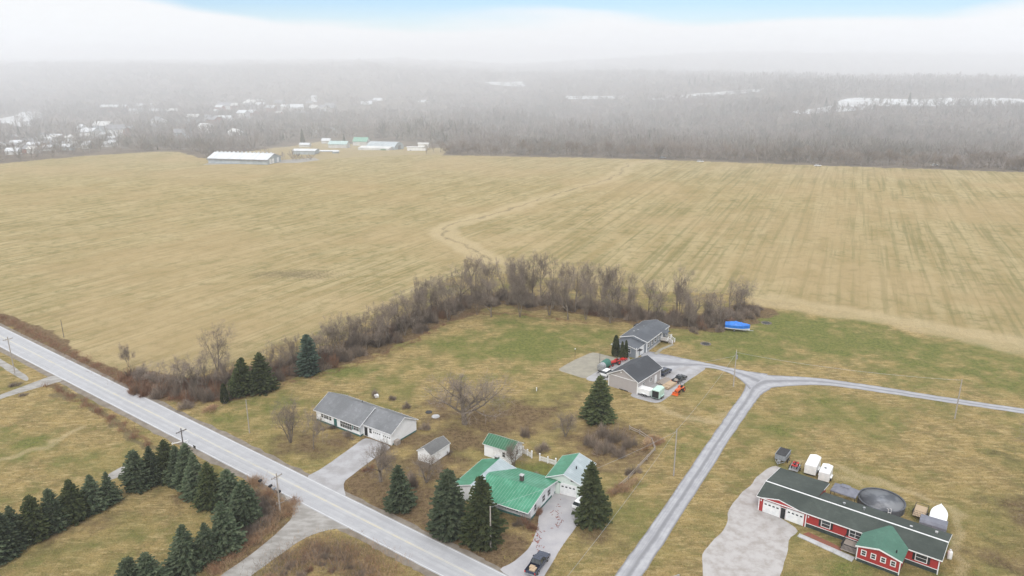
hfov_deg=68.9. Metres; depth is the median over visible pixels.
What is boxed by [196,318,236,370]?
bare tree
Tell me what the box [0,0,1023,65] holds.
sky
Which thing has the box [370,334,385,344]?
bare bush
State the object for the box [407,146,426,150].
semi trailer
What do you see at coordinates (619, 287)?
bare tree
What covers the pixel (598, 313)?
bare bush
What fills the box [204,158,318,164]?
farmyard
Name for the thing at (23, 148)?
town house
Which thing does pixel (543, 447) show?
bare bush
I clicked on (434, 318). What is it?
bare bush
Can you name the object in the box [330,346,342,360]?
bare bush
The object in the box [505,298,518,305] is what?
bare bush
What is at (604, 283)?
bare tree
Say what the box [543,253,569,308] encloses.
bare tree
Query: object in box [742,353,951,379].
power line
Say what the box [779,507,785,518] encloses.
door
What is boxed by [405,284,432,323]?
bare tree
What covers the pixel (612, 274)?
bare tree
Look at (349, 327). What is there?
bare tree
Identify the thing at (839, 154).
bare tree
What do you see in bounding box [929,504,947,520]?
covered boat
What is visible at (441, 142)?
bare tree
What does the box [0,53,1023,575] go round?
ground
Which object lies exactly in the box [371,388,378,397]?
bare bush
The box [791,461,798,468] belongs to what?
quad bike
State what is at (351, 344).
bare bush
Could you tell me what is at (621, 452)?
bare bush
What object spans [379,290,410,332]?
bare tree
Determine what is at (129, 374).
bare bush
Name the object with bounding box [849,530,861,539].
window
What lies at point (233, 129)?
town house
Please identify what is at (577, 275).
bare tree
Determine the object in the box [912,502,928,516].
utility trailer
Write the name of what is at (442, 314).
bare bush
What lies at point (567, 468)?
garage
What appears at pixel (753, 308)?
bare bush
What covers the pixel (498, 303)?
bare bush
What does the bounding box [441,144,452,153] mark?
bare tree
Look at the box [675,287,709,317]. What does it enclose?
bare tree
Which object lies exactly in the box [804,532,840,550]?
mulch bed
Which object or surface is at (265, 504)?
bramble thicket
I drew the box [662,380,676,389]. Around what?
lumber pile
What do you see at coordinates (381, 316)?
bare tree
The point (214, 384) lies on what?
bare bush
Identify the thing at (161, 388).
bare bush
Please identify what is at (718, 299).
bare tree
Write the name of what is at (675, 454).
utility pole
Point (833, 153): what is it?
bare tree
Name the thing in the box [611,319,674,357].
grey house
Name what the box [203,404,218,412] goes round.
dead weeds
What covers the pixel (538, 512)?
bare bush
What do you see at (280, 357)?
bare tree
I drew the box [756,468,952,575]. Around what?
red house
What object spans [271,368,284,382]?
bare bush
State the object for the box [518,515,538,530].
bare bush
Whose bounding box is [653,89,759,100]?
snow field
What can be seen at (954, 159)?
bare tree
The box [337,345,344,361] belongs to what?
bare bush
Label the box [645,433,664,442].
dead weeds
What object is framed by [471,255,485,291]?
bare tree
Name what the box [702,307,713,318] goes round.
bare bush
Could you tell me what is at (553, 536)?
driveway
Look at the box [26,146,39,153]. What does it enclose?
town house
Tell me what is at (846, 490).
gazebo
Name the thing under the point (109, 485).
spruce tree
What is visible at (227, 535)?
spruce tree
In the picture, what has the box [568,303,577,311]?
bare bush
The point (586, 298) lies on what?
bare tree
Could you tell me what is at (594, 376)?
machine pad
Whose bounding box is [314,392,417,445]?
ranch house
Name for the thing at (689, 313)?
bare tree
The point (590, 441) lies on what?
bare bush
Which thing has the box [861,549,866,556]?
window
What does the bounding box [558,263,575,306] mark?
bare tree
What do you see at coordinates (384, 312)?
bare tree
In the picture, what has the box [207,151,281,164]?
long barn
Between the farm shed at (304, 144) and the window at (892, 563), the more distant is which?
the farm shed at (304, 144)
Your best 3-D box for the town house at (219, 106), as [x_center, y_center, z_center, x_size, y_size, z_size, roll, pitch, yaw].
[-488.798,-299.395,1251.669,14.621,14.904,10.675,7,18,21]
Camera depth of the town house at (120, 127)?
881.70 m
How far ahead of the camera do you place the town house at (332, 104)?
1305.10 m
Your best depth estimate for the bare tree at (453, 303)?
223.34 m
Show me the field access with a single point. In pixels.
(48, 380)
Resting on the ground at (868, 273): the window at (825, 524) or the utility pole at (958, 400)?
the utility pole at (958, 400)
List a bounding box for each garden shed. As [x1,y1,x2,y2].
[416,436,450,462]
[482,433,523,463]
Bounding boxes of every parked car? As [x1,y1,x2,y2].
[572,496,580,508]
[600,368,611,376]
[661,367,671,376]
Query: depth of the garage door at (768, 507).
128.78 m
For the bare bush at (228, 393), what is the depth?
172.93 m
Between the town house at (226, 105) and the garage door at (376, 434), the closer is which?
the garage door at (376, 434)
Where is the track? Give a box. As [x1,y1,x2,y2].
[0,359,27,380]
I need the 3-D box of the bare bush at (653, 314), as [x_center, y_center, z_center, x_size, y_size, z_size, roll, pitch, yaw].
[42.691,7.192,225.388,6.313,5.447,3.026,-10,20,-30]
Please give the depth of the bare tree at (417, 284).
228.24 m
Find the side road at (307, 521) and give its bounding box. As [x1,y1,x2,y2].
[221,495,346,575]
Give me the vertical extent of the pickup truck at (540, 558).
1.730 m
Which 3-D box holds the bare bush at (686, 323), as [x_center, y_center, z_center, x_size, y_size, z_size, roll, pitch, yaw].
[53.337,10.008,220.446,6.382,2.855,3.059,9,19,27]
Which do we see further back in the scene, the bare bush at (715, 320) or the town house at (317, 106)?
the town house at (317, 106)
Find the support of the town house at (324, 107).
on the ground at (868, 273)
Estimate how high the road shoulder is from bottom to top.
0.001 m
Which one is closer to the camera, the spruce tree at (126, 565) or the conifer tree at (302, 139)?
the spruce tree at (126, 565)
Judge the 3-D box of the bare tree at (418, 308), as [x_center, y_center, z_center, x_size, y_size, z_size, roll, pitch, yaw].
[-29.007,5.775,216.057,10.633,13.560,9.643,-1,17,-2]
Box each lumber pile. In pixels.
[656,377,670,384]
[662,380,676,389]
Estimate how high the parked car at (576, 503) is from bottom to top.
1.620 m
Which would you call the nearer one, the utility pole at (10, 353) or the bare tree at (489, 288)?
the utility pole at (10, 353)
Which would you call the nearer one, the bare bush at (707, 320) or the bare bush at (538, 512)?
the bare bush at (538, 512)
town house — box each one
[4,148,21,154]
[22,145,27,152]
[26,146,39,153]
[61,144,74,149]
[80,128,99,136]
[92,121,112,131]
[105,124,125,136]
[151,116,166,124]
[173,128,191,137]
[187,114,199,122]
[197,123,213,133]
[206,116,221,122]
[215,105,225,110]
[217,102,231,109]
[218,115,232,122]
[228,128,243,134]
[230,103,239,108]
[237,110,249,118]
[280,104,289,111]
[289,104,303,109]
[309,105,321,109]
[319,105,328,110]
[325,103,334,107]
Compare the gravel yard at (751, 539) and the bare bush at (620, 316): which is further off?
the bare bush at (620, 316)
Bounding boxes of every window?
[340,421,351,430]
[821,520,830,528]
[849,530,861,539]
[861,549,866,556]
[870,553,875,559]
[880,556,885,563]
[890,560,895,566]
[915,553,927,563]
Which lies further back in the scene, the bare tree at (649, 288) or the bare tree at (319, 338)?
the bare tree at (649, 288)
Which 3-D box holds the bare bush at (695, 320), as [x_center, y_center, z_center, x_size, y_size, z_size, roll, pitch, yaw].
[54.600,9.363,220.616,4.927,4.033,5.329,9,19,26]
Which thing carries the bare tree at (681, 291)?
on the ground at (868, 273)
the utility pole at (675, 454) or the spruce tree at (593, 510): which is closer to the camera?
the spruce tree at (593, 510)
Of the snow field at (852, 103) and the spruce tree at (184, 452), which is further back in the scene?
the snow field at (852, 103)
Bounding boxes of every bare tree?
[117,343,135,366]
[131,361,151,381]
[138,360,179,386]
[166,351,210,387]
[169,355,200,389]
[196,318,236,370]
[197,343,215,389]
[210,352,234,382]
[258,340,282,368]
[268,339,296,373]
[269,397,305,442]
[279,334,301,366]
[303,404,331,448]
[310,329,332,358]
[315,320,346,349]
[316,325,332,356]
[323,312,357,348]
[337,312,369,345]
[342,316,364,339]
[352,308,381,348]
[360,437,398,481]
[365,302,380,336]
[368,312,391,347]
[369,303,397,333]
[376,303,398,337]
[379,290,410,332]
[390,297,420,335]
[396,287,427,328]
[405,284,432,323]
[407,451,443,482]
[410,276,435,312]
[420,368,519,426]
[422,273,447,309]
[428,281,464,319]
[437,139,445,151]
[437,272,463,306]
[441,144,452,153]
[445,261,477,307]
[458,251,485,282]
[462,278,486,314]
[469,142,482,149]
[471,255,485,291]
[472,257,499,299]
[473,275,503,316]
[479,262,503,295]
[490,252,528,304]
[497,439,527,466]
[503,268,536,316]
[504,253,528,294]
[517,255,539,299]
[519,138,527,150]
[530,252,542,292]
[531,249,551,300]
[534,270,569,315]
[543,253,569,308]
[551,276,577,319]
[552,411,576,436]
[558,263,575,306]
[567,261,600,311]
[574,256,597,306]
[576,279,601,318]
[584,262,600,305]
[588,265,621,304]
[594,284,624,322]
[600,261,621,310]
[603,141,611,152]
[614,267,634,304]
[618,283,638,319]
[622,272,640,308]
[629,144,639,156]
[641,278,659,311]
[647,290,669,320]
[654,278,671,308]
[669,261,695,309]
[674,277,691,313]
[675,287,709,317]
[681,295,697,328]
[699,290,718,313]
[708,296,735,325]
[710,289,725,313]
[725,276,758,310]
[728,278,739,308]
[732,282,755,305]
[800,145,812,158]
[827,147,840,160]
[834,152,841,164]
[885,147,895,163]
[930,151,939,167]
[937,155,947,166]
[945,153,961,167]
[969,151,980,166]
[979,149,993,161]
[990,151,1012,166]
[1008,155,1023,170]
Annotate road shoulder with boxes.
[0,323,506,575]
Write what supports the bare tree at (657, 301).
on the ground at (868, 273)
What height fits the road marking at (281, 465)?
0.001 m
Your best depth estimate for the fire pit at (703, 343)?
207.19 m
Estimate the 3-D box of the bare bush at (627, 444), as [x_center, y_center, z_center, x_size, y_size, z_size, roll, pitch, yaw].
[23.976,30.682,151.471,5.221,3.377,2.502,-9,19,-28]
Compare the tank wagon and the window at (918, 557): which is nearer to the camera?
the window at (918, 557)
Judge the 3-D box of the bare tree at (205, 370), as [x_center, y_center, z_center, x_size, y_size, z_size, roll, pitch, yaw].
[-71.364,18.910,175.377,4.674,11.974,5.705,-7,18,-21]
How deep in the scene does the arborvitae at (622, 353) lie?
195.28 m
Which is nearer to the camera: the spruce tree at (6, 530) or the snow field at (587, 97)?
the spruce tree at (6, 530)
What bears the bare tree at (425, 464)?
on the ground at (868, 273)
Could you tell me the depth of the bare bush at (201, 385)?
178.36 m
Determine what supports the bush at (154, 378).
on the ground at (868, 273)
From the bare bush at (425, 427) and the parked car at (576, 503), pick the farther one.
the bare bush at (425, 427)
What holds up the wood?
on the ground at (868, 273)
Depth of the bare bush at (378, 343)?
205.37 m
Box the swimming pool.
[857,487,905,516]
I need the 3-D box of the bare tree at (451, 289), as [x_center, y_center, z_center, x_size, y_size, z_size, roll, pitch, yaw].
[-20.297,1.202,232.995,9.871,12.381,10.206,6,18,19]
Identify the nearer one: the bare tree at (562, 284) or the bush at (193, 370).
the bush at (193, 370)
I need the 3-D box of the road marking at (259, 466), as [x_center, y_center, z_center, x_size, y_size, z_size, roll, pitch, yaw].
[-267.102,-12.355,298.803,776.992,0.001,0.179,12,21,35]
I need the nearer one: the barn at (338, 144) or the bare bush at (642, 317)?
the bare bush at (642, 317)
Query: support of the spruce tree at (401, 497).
on the ground at (868, 273)
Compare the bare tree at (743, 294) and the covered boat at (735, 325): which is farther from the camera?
the bare tree at (743, 294)
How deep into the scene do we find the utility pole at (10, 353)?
185.94 m
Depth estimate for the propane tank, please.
117.27 m
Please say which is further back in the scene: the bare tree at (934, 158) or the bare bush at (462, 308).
the bare tree at (934, 158)
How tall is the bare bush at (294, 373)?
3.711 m
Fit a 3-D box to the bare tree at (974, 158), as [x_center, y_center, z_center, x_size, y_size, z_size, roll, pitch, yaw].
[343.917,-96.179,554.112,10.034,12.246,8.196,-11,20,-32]
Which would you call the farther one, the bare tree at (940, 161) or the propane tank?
the bare tree at (940, 161)
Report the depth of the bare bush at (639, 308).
228.82 m
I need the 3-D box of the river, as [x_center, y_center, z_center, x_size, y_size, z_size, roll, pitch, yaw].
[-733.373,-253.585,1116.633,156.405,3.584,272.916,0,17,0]
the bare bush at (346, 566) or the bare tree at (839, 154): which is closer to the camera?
the bare bush at (346, 566)
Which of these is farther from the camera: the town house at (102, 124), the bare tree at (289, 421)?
the town house at (102, 124)
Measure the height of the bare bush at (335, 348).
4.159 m
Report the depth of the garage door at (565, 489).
134.37 m
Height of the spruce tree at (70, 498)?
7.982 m
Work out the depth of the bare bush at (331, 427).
159.35 m
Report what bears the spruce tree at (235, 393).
on the ground at (868, 273)
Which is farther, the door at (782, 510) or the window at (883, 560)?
the door at (782, 510)
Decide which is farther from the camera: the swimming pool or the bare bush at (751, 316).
the bare bush at (751, 316)
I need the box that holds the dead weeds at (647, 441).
[641,437,654,451]
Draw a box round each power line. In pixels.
[570,434,673,572]
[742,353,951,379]
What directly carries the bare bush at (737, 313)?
on the ground at (868, 273)
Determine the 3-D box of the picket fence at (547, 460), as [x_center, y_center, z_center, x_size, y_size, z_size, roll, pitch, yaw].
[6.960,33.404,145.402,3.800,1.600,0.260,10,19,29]
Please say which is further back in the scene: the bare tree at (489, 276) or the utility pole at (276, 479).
the bare tree at (489, 276)
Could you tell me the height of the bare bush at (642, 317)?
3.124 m
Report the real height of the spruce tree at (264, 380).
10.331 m
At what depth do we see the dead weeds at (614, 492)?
135.57 m
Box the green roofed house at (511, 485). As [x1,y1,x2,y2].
[456,454,560,520]
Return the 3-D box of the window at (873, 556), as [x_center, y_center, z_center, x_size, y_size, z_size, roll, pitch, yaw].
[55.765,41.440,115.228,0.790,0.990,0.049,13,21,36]
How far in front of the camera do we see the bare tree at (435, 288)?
229.52 m
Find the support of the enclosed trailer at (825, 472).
on the ground at (868, 273)
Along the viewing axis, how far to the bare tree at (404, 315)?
212.36 m
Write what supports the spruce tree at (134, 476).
on the ground at (868, 273)
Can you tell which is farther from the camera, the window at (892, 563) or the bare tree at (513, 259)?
the bare tree at (513, 259)
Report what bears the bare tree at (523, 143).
on the ground at (868, 273)
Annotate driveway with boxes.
[308,438,389,494]
[500,493,577,575]
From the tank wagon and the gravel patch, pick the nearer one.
the gravel patch
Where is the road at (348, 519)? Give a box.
[0,326,507,575]
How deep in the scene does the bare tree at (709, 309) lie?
224.81 m
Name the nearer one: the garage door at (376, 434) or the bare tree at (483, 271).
the garage door at (376, 434)
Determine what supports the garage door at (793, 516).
in the red house at (881, 540)
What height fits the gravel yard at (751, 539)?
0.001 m
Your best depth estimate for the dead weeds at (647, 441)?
151.99 m
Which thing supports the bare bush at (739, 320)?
on the ground at (868, 273)
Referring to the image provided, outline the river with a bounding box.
[0,111,42,126]
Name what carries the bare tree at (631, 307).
on the ground at (868, 273)
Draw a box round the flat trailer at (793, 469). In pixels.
[788,460,801,471]
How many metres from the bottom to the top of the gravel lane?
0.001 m
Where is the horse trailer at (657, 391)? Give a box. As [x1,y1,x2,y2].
[651,385,664,398]
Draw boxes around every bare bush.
[8,381,21,386]
[116,363,140,382]
[124,373,143,386]
[127,378,141,395]
[132,377,151,387]
[137,381,151,397]
[139,380,160,390]
[147,383,169,399]
[148,384,159,398]
[149,382,171,395]
[160,378,178,395]
[160,382,177,392]
[170,381,184,398]
[176,398,194,411]
[177,377,192,390]
[177,389,194,403]
[186,380,203,395]
[188,385,207,401]
[190,374,204,388]
[199,376,213,388]
[200,385,217,403]
[207,380,221,390]
[207,382,220,395]
[216,385,231,400]
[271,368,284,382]
[272,361,279,371]
[280,361,293,376]
[281,560,295,570]
[287,363,300,376]
[295,570,307,575]
[300,566,313,574]
[315,356,333,370]
[316,551,335,560]
[317,350,328,363]
[320,424,337,430]
[327,347,344,357]
[329,351,339,367]
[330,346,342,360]
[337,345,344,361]
[337,347,354,362]
[341,431,353,438]
[343,563,355,569]
[345,335,358,348]
[351,343,369,357]
[360,337,372,344]
[361,463,375,471]
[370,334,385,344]
[370,340,386,347]
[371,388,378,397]
[383,329,394,338]
[391,331,402,343]
[392,328,402,334]
[401,399,412,409]
[407,470,418,488]
[411,326,423,333]
[416,321,429,331]
[417,314,431,322]
[418,421,430,430]
[432,309,438,322]
[438,308,451,318]
[457,296,465,310]
[487,298,501,305]
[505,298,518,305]
[512,518,523,526]
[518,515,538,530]
[519,425,530,437]
[524,297,535,307]
[528,296,538,307]
[533,440,551,454]
[535,505,542,515]
[537,297,550,304]
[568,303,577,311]
[582,429,604,448]
[591,308,606,316]
[591,437,617,455]
[593,423,610,438]
[602,307,611,316]
[604,423,627,444]
[610,446,628,459]
[614,300,622,317]
[614,308,625,317]
[620,432,638,449]
[621,308,631,316]
[623,310,640,321]
[624,461,643,475]
[634,302,644,313]
[634,310,644,319]
[644,310,655,319]
[646,308,659,319]
[654,309,669,324]
[668,309,681,321]
[672,318,684,326]
[683,319,700,326]
[688,323,699,333]
[691,315,701,326]
[695,322,706,330]
[696,315,707,329]
[699,314,710,326]
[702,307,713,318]
[709,321,717,327]
[710,310,722,324]
[714,324,724,332]
[717,313,729,324]
[731,310,743,320]
[735,315,744,322]
[745,309,754,319]
[747,302,759,311]
[754,304,761,316]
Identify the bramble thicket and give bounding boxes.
[237,488,396,575]
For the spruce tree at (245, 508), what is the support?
on the ground at (868, 273)
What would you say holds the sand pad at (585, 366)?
on the ground at (868, 273)
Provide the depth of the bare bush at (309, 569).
114.66 m
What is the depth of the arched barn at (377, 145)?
676.79 m
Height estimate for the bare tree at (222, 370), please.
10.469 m
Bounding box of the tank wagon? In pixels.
[597,358,610,372]
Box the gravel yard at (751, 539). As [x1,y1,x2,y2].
[702,466,797,575]
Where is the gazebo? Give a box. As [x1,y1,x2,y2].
[830,483,859,501]
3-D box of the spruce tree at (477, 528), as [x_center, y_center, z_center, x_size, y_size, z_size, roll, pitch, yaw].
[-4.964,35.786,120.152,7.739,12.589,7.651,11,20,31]
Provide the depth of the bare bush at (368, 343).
206.90 m
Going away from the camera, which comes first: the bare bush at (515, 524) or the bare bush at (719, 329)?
the bare bush at (515, 524)
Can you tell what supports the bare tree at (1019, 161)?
on the ground at (868, 273)
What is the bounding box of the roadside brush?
[0,311,219,446]
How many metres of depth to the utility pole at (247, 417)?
156.33 m
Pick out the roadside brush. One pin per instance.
(97, 409)
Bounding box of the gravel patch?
[108,467,124,479]
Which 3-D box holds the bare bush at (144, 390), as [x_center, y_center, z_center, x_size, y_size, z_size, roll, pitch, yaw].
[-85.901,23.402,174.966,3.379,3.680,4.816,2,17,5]
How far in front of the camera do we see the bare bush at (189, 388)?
174.90 m
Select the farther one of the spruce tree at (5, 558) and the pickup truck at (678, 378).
the pickup truck at (678, 378)
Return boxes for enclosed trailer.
[638,385,652,396]
[804,454,821,475]
[818,463,832,482]
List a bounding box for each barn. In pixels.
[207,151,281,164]
[328,141,349,147]
[358,141,403,149]
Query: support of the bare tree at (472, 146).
on the ground at (868, 273)
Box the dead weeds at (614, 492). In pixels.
[607,486,620,496]
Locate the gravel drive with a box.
[641,351,766,388]
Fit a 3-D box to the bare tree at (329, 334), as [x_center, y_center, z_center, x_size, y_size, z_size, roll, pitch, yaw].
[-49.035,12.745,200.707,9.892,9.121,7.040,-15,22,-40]
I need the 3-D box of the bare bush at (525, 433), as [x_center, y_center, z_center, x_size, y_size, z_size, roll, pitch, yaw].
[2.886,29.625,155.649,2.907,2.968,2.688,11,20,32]
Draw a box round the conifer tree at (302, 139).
[300,128,304,142]
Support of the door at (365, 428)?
in the ranch house at (357, 417)
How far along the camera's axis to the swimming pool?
131.09 m
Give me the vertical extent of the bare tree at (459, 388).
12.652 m
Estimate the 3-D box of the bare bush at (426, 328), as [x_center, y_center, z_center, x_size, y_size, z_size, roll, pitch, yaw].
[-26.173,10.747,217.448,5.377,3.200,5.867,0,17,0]
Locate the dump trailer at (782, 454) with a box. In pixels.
[775,447,790,465]
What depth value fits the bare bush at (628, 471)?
141.76 m
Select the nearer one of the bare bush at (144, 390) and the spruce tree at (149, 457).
the spruce tree at (149, 457)
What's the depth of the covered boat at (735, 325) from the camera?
215.97 m
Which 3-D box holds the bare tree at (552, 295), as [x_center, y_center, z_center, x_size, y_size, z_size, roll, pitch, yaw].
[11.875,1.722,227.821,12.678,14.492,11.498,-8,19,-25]
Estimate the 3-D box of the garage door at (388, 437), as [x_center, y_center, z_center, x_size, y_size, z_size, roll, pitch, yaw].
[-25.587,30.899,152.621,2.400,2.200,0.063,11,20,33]
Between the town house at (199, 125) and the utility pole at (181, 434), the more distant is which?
the town house at (199, 125)
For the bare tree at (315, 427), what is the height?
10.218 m
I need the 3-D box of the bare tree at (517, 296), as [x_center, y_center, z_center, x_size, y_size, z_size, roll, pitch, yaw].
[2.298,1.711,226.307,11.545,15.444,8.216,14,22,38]
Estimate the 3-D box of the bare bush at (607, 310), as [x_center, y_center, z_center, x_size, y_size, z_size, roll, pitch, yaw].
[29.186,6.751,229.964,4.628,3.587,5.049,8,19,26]
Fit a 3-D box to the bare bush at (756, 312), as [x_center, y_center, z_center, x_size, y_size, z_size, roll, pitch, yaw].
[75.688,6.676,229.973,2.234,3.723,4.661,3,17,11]
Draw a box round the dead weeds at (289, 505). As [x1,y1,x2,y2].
[202,434,667,575]
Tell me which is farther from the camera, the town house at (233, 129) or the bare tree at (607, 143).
the town house at (233, 129)
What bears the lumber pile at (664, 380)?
on the concrete pad at (689, 372)
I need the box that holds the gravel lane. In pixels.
[615,375,1023,575]
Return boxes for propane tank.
[946,549,952,559]
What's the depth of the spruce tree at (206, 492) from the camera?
129.68 m
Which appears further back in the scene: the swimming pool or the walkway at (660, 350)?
the walkway at (660, 350)
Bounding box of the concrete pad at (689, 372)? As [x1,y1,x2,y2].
[631,366,704,402]
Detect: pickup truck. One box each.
[524,550,549,575]
[671,374,686,383]
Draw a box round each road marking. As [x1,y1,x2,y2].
[1,327,504,575]
[1,336,474,575]
[6,349,442,575]
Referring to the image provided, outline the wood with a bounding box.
[0,49,1023,169]
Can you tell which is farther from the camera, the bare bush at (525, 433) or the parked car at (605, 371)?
the parked car at (605, 371)
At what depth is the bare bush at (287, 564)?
115.57 m
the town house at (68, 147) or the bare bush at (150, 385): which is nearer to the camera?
the bare bush at (150, 385)
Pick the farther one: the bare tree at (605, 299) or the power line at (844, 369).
the bare tree at (605, 299)
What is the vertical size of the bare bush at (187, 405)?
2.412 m
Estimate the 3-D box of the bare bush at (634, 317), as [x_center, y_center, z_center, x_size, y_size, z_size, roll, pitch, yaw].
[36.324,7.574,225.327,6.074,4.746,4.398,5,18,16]
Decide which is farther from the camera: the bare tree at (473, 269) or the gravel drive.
the bare tree at (473, 269)
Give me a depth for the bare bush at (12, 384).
180.54 m
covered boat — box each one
[725,321,751,331]
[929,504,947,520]
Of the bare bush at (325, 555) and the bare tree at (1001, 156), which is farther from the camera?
the bare tree at (1001, 156)
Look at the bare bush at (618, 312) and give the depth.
227.93 m
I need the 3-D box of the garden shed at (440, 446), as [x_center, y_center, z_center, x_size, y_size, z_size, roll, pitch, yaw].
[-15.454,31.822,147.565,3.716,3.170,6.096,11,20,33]
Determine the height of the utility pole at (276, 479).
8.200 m
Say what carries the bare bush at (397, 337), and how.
on the ground at (868, 273)
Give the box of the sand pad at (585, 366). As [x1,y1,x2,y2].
[559,353,615,377]
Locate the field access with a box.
[0,376,62,398]
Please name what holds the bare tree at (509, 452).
on the ground at (868, 273)
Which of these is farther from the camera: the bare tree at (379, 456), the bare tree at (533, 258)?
the bare tree at (533, 258)
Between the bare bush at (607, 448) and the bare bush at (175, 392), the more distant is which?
the bare bush at (175, 392)
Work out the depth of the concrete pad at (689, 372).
185.04 m
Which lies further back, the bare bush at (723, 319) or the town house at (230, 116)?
the town house at (230, 116)
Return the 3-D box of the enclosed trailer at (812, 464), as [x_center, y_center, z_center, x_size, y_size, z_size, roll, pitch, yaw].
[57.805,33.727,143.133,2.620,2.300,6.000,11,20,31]
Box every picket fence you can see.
[522,446,532,457]
[539,453,556,464]
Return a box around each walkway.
[654,344,673,354]
[797,533,854,561]
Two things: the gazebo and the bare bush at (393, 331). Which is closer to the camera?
the gazebo
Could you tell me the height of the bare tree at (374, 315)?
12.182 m
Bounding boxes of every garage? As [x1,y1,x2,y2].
[545,453,595,497]
[607,355,662,394]
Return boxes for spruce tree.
[0,512,26,560]
[0,533,15,565]
[3,505,34,548]
[17,494,53,544]
[40,488,74,534]
[58,479,91,527]
[79,474,111,516]
[100,471,124,506]
[114,555,138,575]
[118,449,154,494]
[134,552,173,575]
[142,446,164,486]
[155,439,171,485]
[161,445,179,488]
[161,524,206,575]
[170,443,196,492]
[177,453,201,502]
[190,462,221,513]
[193,521,224,569]
[209,501,247,556]
[212,468,238,506]
[226,357,256,396]
[227,368,248,398]
[228,480,264,529]
[246,352,280,396]
[293,334,321,377]
[382,464,417,513]
[425,468,465,541]
[457,474,508,551]
[571,461,612,530]
[578,374,617,426]
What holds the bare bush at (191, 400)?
on the ground at (868, 273)
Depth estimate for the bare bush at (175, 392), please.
174.05 m
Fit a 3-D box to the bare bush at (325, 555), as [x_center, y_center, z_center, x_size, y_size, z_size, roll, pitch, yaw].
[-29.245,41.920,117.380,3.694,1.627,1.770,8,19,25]
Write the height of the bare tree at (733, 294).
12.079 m
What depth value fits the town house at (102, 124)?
941.18 m
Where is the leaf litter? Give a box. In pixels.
[180,311,589,401]
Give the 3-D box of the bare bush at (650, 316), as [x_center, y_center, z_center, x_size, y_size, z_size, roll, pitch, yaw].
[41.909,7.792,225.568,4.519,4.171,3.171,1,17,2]
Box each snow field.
[486,81,524,86]
[564,96,622,98]
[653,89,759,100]
[793,101,874,113]
[838,98,1023,105]
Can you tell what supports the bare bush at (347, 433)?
on the ground at (868, 273)
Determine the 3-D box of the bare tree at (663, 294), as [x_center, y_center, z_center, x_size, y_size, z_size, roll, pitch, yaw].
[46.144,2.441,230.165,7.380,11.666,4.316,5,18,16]
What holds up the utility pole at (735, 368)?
on the ground at (868, 273)
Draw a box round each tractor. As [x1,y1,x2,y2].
[609,355,620,367]
[671,382,685,395]
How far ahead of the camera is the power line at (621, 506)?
114.87 m
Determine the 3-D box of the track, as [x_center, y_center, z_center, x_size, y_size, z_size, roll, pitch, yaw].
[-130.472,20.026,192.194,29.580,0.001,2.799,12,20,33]
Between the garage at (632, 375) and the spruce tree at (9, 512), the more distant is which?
the garage at (632, 375)
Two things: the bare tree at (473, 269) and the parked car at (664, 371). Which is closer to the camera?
the parked car at (664, 371)
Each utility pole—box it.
[3,337,14,373]
[176,428,186,443]
[246,402,249,432]
[271,473,281,513]
[490,506,490,547]
[673,429,676,475]
[733,352,737,386]
[954,380,961,418]
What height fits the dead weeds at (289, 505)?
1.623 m
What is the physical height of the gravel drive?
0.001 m
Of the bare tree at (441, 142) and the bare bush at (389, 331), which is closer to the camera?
the bare bush at (389, 331)
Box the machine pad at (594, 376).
[586,357,629,380]
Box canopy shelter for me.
[919,514,947,531]
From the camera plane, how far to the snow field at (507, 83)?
1725.02 m
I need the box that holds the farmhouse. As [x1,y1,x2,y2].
[352,137,370,145]
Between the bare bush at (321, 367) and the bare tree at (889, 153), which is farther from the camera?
the bare tree at (889, 153)
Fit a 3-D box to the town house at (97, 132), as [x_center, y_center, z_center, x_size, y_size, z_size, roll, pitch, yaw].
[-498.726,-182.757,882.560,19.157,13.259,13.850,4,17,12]
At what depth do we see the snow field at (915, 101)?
1098.84 m
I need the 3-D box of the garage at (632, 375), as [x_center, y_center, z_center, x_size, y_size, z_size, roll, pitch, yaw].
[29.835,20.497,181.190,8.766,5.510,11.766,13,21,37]
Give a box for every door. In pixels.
[364,426,367,435]
[372,429,380,440]
[382,433,391,445]
[560,483,576,497]
[762,500,780,516]
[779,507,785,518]
[785,508,803,525]
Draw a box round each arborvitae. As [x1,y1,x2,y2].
[220,383,228,403]
[611,335,619,356]
[619,341,624,357]
[624,340,627,357]
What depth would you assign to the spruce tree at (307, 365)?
185.11 m
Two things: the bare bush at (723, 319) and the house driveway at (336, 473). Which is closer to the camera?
the house driveway at (336, 473)
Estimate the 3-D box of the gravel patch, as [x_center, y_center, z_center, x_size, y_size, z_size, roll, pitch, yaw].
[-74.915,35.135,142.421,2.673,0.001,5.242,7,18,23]
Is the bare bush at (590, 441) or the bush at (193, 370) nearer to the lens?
the bare bush at (590, 441)
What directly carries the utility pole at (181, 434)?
on the ground at (868, 273)
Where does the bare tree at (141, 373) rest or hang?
on the ground at (868, 273)
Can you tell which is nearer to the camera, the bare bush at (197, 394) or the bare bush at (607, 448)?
the bare bush at (607, 448)
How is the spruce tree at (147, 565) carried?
on the ground at (868, 273)
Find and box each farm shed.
[293,149,319,154]
[299,143,310,146]
[321,138,331,143]
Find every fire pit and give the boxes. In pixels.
[700,341,710,345]
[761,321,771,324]
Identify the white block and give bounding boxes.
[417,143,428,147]
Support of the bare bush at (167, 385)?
on the ground at (868, 273)

